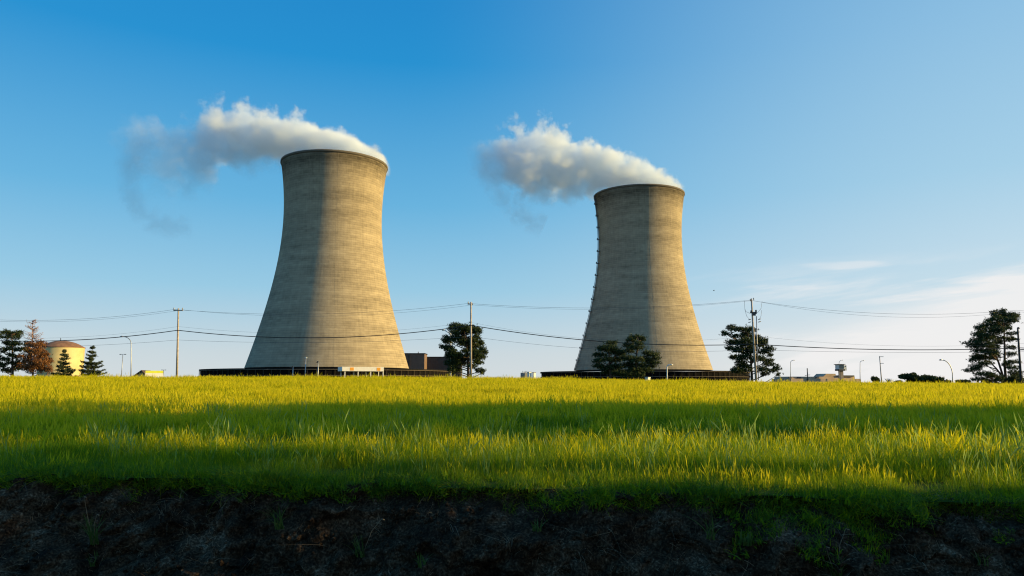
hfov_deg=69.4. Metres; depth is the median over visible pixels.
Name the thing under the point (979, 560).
weed
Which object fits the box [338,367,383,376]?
entrance canopy
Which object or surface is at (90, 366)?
spruce tree
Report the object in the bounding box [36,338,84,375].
storage tank
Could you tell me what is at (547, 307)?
overhead cable
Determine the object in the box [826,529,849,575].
weed
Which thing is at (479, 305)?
overhead cable
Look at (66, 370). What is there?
spruce tree
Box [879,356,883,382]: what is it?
power pole
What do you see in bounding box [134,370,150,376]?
gabled shed
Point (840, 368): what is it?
guard tower
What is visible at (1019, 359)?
utility pole
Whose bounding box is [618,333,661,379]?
pine tree
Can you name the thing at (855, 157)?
sky
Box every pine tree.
[0,328,23,375]
[438,322,488,377]
[591,339,626,378]
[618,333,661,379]
[719,324,783,380]
[958,307,1023,383]
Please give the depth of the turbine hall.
656.57 m
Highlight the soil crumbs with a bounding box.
[0,475,1023,575]
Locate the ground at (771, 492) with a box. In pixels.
[0,383,1022,502]
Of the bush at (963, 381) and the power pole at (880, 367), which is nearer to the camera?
the power pole at (880, 367)
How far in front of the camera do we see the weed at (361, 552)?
7.81 m
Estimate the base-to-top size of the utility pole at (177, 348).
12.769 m
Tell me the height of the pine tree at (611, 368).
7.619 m
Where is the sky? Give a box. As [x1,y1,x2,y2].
[0,0,1023,382]
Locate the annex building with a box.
[404,352,427,368]
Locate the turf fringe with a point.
(918, 504)
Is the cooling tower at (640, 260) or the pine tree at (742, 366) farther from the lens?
the cooling tower at (640, 260)
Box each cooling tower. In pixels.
[199,149,448,378]
[540,184,749,381]
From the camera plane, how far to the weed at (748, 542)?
7.30 m
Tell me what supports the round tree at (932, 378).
on the ground at (771, 492)
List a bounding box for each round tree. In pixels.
[897,372,926,382]
[921,374,945,382]
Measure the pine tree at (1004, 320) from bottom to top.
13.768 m
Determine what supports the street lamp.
on the ground at (771, 492)
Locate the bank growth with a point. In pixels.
(252, 477)
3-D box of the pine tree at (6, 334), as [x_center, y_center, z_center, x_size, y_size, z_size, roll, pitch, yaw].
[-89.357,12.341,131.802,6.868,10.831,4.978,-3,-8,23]
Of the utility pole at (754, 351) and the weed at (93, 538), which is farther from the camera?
the utility pole at (754, 351)
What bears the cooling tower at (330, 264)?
on the ground at (771, 492)
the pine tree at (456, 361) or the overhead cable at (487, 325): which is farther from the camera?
the pine tree at (456, 361)
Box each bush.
[870,375,879,382]
[955,379,970,383]
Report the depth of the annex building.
637.33 m
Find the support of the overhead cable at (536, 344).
attached to the utility pole at (754, 351)
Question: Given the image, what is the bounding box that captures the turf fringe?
[0,457,1023,536]
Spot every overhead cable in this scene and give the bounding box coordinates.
[0,325,1019,349]
[3,301,1010,321]
[53,336,951,352]
[65,322,1023,345]
[68,300,1020,319]
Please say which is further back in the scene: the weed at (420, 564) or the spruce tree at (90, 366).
the spruce tree at (90, 366)
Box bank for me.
[0,474,1023,575]
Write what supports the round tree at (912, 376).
on the ground at (771, 492)
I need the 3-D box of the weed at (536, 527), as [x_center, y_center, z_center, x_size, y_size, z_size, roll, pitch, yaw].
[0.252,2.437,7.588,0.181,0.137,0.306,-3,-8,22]
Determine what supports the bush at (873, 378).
on the ground at (771, 492)
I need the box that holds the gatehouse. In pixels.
[772,374,860,382]
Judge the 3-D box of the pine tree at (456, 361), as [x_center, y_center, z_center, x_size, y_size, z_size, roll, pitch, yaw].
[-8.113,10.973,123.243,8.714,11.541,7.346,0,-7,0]
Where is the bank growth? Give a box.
[0,448,1023,574]
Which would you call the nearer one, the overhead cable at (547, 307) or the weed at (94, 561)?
the weed at (94, 561)
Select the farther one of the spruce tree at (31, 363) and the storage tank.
the storage tank
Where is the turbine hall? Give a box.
[427,357,461,377]
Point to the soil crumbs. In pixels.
(622, 567)
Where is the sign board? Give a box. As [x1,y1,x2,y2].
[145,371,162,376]
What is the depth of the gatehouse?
398.22 m
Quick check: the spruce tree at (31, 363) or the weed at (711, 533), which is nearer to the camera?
the weed at (711, 533)
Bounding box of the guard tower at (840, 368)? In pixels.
[834,364,846,381]
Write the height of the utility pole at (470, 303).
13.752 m
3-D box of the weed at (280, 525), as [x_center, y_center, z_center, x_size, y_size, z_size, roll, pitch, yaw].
[-2.544,2.451,7.989,0.542,0.307,0.314,7,-10,-44]
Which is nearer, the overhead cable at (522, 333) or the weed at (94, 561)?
the weed at (94, 561)
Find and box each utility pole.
[173,308,182,376]
[468,302,472,375]
[744,298,761,380]
[1017,327,1023,383]
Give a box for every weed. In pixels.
[74,496,111,545]
[87,551,103,566]
[257,505,306,529]
[342,519,384,557]
[415,553,431,567]
[531,519,548,531]
[680,512,730,541]
[739,529,753,545]
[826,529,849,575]
[970,551,991,565]
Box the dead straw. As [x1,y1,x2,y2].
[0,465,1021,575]
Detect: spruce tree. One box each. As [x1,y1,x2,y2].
[15,319,54,376]
[50,349,78,376]
[78,345,107,376]
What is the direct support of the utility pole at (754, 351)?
on the ground at (771, 492)
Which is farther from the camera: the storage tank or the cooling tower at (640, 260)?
the cooling tower at (640, 260)

